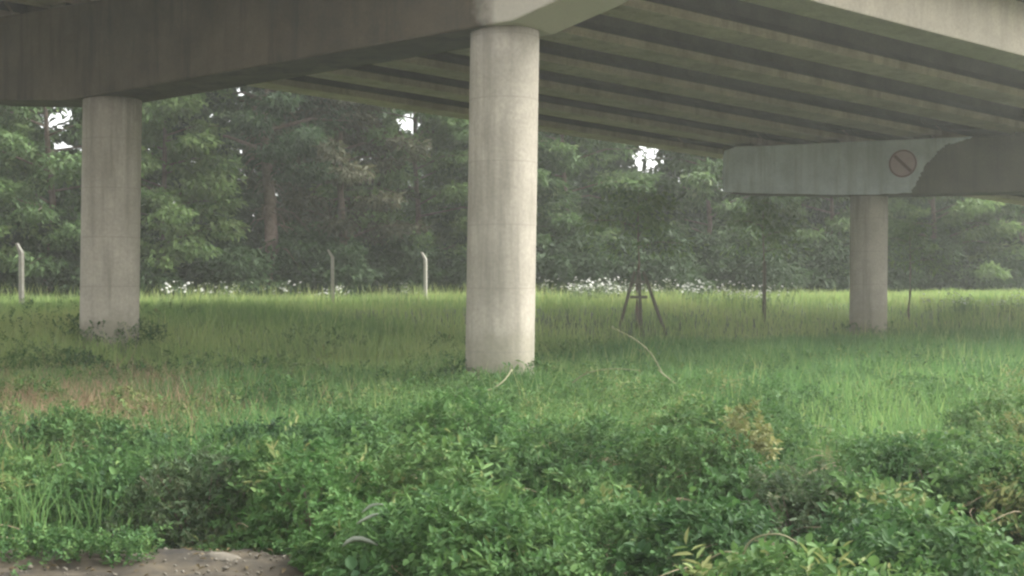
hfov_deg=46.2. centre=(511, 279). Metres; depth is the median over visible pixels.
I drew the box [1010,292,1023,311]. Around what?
flowering weed
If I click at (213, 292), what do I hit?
flowering weed
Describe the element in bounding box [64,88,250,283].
broadleaf tree
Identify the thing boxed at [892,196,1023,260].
broadleaf tree
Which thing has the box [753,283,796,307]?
flowering weed
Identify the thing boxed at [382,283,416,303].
flowering weed
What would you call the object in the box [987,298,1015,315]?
flowering weed
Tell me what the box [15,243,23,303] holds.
fence post
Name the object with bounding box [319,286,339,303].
flowering weed
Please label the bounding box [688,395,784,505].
shrub
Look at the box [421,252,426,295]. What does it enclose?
fence post
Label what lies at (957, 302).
flowering weed
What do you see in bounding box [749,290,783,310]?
flowering weed
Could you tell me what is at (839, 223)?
broadleaf tree
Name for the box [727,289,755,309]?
flowering weed
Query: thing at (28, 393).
dry grass
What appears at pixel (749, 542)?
dry stem
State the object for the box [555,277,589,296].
flowering weed
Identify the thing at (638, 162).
sky
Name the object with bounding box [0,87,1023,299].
woodland
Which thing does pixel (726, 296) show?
flowering weed
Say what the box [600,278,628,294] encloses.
flowering weed
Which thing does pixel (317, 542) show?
shrub
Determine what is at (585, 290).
flowering weed
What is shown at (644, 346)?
dry stem
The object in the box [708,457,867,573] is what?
shrub
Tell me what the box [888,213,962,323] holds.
young tree
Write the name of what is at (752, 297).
flowering weed
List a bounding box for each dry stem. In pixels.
[468,369,511,394]
[572,368,639,382]
[609,326,663,375]
[710,551,746,561]
[742,533,797,574]
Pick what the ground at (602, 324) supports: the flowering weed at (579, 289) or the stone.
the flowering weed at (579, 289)
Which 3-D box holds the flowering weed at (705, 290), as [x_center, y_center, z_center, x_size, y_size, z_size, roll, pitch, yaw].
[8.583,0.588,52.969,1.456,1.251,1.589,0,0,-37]
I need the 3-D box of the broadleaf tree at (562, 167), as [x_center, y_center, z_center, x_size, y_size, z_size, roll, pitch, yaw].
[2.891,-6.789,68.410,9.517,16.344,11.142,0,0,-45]
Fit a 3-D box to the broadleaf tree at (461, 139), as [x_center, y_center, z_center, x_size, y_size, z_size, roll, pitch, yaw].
[-1.193,-6.725,65.397,9.794,16.146,9.925,0,0,0]
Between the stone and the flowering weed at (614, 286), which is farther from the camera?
the flowering weed at (614, 286)
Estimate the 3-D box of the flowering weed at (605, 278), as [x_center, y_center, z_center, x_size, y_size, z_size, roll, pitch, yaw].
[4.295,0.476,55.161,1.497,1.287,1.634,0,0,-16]
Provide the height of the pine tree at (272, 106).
17.233 m
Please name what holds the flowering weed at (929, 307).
on the ground at (602, 324)
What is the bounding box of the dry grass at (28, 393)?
[0,344,407,464]
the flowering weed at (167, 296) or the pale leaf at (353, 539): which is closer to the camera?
the pale leaf at (353, 539)
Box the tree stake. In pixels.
[761,261,765,321]
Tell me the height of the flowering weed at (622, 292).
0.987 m
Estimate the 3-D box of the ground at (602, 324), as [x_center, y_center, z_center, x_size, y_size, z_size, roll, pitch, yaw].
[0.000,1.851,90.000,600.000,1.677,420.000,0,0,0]
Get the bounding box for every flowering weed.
[161,282,193,300]
[167,281,210,298]
[199,283,233,304]
[215,281,252,301]
[264,280,300,298]
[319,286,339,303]
[327,285,348,299]
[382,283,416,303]
[539,277,561,296]
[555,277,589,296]
[565,286,598,299]
[573,281,604,298]
[580,279,617,302]
[585,276,618,296]
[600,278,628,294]
[606,285,633,304]
[646,280,675,295]
[658,278,677,296]
[674,279,703,298]
[674,284,698,301]
[683,279,718,302]
[684,285,709,304]
[707,281,739,305]
[717,286,745,304]
[721,283,753,302]
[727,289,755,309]
[738,290,761,308]
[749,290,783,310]
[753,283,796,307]
[922,292,952,314]
[948,297,974,313]
[951,291,980,315]
[951,296,972,315]
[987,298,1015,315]
[992,294,1017,316]
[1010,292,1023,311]
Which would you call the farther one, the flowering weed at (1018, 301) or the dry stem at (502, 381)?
the flowering weed at (1018, 301)
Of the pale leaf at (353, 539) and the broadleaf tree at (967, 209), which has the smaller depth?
the pale leaf at (353, 539)
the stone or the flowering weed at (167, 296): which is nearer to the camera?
the stone
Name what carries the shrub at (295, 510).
on the ground at (602, 324)
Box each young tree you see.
[574,178,709,330]
[715,196,814,260]
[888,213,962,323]
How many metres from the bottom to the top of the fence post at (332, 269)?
2.672 m
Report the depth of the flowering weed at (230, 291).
46.23 m
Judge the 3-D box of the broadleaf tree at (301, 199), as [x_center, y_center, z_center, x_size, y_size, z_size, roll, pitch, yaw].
[-8.583,-6.944,60.833,10.030,16.730,9.141,0,0,38]
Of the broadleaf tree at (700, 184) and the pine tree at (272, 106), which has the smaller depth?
the pine tree at (272, 106)
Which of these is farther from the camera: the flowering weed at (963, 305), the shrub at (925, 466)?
the flowering weed at (963, 305)
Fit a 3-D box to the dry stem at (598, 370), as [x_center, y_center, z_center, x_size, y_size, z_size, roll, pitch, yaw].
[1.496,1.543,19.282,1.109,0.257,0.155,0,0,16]
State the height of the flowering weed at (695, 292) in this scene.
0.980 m
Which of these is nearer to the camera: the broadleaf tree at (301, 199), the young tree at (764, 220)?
the young tree at (764, 220)
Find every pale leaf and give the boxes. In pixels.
[342,536,377,546]
[357,513,377,523]
[361,503,382,512]
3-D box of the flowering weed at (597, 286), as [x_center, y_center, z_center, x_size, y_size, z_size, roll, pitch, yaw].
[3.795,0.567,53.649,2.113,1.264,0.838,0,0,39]
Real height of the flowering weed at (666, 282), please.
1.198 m
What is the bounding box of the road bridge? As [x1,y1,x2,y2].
[0,0,1023,382]
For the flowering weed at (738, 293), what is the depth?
54.60 m
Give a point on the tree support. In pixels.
(639, 297)
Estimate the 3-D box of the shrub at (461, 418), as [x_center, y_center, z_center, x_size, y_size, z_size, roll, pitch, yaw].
[-0.602,2.035,14.524,2.184,1.594,2.171,0,0,0]
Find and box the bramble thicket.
[0,294,1023,575]
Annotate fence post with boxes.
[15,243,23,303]
[327,250,333,302]
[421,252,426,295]
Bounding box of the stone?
[203,552,240,561]
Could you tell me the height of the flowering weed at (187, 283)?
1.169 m
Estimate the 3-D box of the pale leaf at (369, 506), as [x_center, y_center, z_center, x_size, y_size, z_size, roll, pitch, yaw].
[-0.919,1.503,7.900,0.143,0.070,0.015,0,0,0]
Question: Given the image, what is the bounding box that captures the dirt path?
[0,548,316,575]
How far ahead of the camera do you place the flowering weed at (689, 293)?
54.82 m
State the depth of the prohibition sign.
43.16 m
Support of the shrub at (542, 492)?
on the ground at (602, 324)
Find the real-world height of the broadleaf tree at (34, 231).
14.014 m
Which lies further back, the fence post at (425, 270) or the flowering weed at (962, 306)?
the flowering weed at (962, 306)
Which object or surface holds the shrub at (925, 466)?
on the ground at (602, 324)
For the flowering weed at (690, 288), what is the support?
on the ground at (602, 324)
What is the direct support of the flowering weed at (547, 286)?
on the ground at (602, 324)
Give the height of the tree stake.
2.801 m
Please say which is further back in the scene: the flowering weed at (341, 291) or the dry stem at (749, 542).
the flowering weed at (341, 291)
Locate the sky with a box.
[40,89,689,215]
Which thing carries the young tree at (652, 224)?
on the ground at (602, 324)
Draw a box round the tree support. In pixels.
[619,271,666,334]
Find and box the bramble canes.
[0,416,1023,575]
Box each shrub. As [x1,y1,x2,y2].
[96,435,274,551]
[226,436,394,557]
[287,490,411,575]
[390,383,538,498]
[447,485,589,575]
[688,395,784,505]
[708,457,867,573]
[868,423,1023,561]
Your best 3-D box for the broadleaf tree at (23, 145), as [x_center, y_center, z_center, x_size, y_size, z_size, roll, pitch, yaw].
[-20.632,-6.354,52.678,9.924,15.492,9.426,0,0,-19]
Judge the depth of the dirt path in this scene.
9.13 m
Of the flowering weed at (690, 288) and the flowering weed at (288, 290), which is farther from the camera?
the flowering weed at (690, 288)
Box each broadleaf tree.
[0,105,65,273]
[0,105,157,294]
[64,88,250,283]
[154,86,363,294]
[226,91,434,247]
[306,103,468,258]
[403,115,577,260]
[536,131,665,255]
[610,148,812,274]
[723,194,930,279]
[823,196,1023,288]
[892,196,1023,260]
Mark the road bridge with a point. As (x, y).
(706, 78)
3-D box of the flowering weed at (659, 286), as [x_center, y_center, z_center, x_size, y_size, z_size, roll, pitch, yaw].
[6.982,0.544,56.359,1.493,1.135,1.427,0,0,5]
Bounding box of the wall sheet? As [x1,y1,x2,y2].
[723,137,970,194]
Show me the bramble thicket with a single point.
(888, 526)
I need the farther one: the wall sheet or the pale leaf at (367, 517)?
the wall sheet
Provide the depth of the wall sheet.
44.77 m
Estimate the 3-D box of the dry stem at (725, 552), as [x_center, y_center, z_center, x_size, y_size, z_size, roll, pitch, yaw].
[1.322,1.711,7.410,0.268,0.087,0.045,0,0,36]
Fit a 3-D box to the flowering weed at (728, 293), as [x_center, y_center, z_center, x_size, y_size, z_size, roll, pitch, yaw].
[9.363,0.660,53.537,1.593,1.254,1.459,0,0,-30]
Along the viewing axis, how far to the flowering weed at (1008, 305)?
55.73 m
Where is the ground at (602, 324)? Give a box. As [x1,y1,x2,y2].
[0,300,1023,575]
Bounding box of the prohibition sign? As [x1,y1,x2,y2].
[889,150,916,176]

